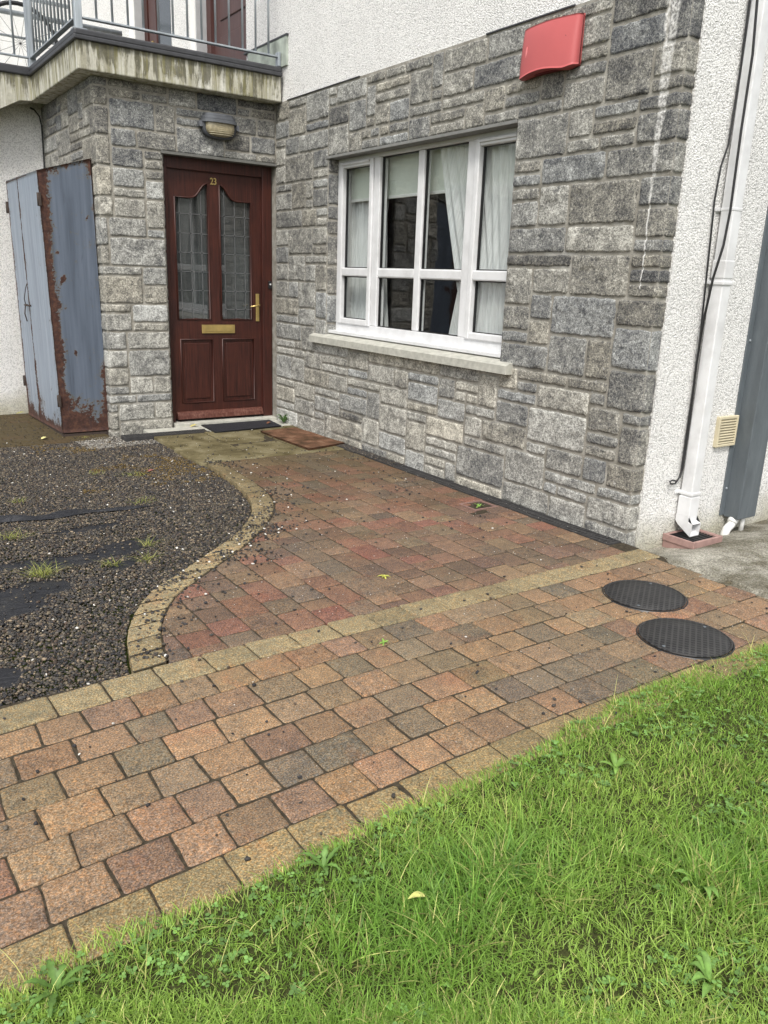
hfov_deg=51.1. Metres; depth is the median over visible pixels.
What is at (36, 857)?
path
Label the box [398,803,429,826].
dandelion
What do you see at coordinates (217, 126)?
wall lamp
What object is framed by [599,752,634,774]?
dandelion
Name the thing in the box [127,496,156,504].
grass tuft
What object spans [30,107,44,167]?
black cable
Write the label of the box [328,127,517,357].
window
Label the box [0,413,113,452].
side paving
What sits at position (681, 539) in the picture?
gully pot
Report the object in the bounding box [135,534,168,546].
grass tuft
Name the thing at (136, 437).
drain channel
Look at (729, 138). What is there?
black cable
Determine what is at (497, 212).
net curtain
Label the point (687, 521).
downpipe
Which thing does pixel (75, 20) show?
balcony railing
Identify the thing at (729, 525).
waste pipe
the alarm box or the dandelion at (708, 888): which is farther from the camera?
the alarm box
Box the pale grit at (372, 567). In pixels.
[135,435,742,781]
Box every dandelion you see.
[22,959,92,1017]
[298,844,341,875]
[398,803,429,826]
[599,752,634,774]
[674,869,718,902]
[689,950,712,997]
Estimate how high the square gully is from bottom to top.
0.054 m
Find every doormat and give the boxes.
[201,420,281,432]
[261,427,344,449]
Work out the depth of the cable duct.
4.29 m
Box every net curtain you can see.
[351,199,388,326]
[441,143,515,334]
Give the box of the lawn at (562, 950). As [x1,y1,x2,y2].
[0,664,767,1023]
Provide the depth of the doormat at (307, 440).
6.30 m
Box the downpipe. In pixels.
[674,0,767,536]
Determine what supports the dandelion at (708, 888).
on the lawn at (562, 950)
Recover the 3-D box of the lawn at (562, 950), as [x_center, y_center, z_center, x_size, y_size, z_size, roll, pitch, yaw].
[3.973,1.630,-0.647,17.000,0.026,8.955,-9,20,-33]
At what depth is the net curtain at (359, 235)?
6.08 m
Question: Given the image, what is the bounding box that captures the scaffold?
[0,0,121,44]
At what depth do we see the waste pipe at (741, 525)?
4.50 m
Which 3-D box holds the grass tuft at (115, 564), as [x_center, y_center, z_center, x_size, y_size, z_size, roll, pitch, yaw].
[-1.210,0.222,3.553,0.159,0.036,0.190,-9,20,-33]
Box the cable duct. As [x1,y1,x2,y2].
[719,207,767,519]
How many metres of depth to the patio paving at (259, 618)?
3.81 m
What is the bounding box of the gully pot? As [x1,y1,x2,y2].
[662,529,722,548]
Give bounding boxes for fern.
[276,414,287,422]
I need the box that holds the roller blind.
[351,149,444,202]
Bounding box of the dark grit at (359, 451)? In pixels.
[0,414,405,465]
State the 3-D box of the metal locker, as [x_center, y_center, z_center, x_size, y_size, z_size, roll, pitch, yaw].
[-2.682,-1.727,6.532,0.407,2.062,1.263,-9,20,-33]
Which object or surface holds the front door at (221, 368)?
in the stone house
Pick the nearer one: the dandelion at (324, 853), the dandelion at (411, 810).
the dandelion at (324, 853)
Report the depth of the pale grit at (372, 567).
3.84 m
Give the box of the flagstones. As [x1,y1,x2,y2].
[154,425,343,467]
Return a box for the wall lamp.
[197,112,238,139]
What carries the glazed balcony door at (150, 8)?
in the stone house
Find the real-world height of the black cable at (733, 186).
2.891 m
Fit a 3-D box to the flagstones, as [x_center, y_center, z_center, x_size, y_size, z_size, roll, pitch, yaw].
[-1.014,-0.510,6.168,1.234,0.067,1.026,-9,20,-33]
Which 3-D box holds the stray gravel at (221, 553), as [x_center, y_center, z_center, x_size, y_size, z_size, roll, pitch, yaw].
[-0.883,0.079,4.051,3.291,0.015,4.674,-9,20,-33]
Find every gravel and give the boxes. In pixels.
[0,436,250,705]
[3,429,767,860]
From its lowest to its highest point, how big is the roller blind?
0.298 m
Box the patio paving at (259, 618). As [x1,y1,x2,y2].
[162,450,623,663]
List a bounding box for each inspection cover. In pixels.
[602,580,687,612]
[636,618,734,660]
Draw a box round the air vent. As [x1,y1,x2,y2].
[713,415,738,447]
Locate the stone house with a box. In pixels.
[0,0,767,550]
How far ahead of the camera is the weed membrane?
3.34 m
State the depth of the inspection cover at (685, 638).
2.96 m
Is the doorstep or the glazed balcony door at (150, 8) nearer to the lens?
the doorstep
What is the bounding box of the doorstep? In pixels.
[143,420,289,432]
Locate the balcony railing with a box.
[0,0,280,66]
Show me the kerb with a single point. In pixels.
(224, 474)
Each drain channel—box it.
[121,429,208,441]
[337,446,620,544]
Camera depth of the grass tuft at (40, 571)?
3.42 m
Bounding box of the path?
[0,549,767,993]
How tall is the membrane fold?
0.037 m
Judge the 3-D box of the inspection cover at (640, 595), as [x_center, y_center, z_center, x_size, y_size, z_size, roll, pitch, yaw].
[1.098,0.364,3.384,0.350,0.040,0.350,-9,20,-33]
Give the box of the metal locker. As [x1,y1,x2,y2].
[5,158,108,436]
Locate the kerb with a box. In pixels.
[127,463,273,673]
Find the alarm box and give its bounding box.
[519,13,585,80]
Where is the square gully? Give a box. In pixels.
[459,500,497,510]
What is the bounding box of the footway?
[644,519,767,598]
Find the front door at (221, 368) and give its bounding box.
[162,155,276,427]
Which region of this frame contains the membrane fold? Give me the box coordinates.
[0,504,159,522]
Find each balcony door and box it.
[144,0,171,45]
[206,0,246,59]
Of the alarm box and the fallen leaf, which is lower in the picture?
the fallen leaf
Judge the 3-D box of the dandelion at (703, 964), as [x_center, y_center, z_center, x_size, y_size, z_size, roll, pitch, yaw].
[0.587,0.855,1.482,0.043,0.042,0.097,5,17,11]
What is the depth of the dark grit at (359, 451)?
5.96 m
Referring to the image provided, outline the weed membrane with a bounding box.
[0,520,158,688]
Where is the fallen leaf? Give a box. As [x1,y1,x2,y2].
[408,891,424,898]
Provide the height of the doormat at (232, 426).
0.010 m
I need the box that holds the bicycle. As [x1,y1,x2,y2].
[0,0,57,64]
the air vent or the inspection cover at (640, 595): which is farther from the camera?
the air vent
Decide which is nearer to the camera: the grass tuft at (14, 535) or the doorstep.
the grass tuft at (14, 535)
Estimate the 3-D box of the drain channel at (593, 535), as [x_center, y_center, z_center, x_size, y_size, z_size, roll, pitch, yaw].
[0.397,-0.159,5.151,0.094,0.064,2.748,-9,20,-33]
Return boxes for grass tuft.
[0,527,40,540]
[3,558,78,578]
[88,556,123,567]
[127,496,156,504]
[130,550,159,561]
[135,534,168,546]
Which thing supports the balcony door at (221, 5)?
in the stone house
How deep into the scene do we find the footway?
3.86 m
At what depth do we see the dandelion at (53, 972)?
1.43 m
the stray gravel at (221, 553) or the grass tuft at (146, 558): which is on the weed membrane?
the grass tuft at (146, 558)
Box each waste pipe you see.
[720,517,737,534]
[738,519,744,530]
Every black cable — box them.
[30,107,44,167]
[669,0,750,484]
[679,0,758,477]

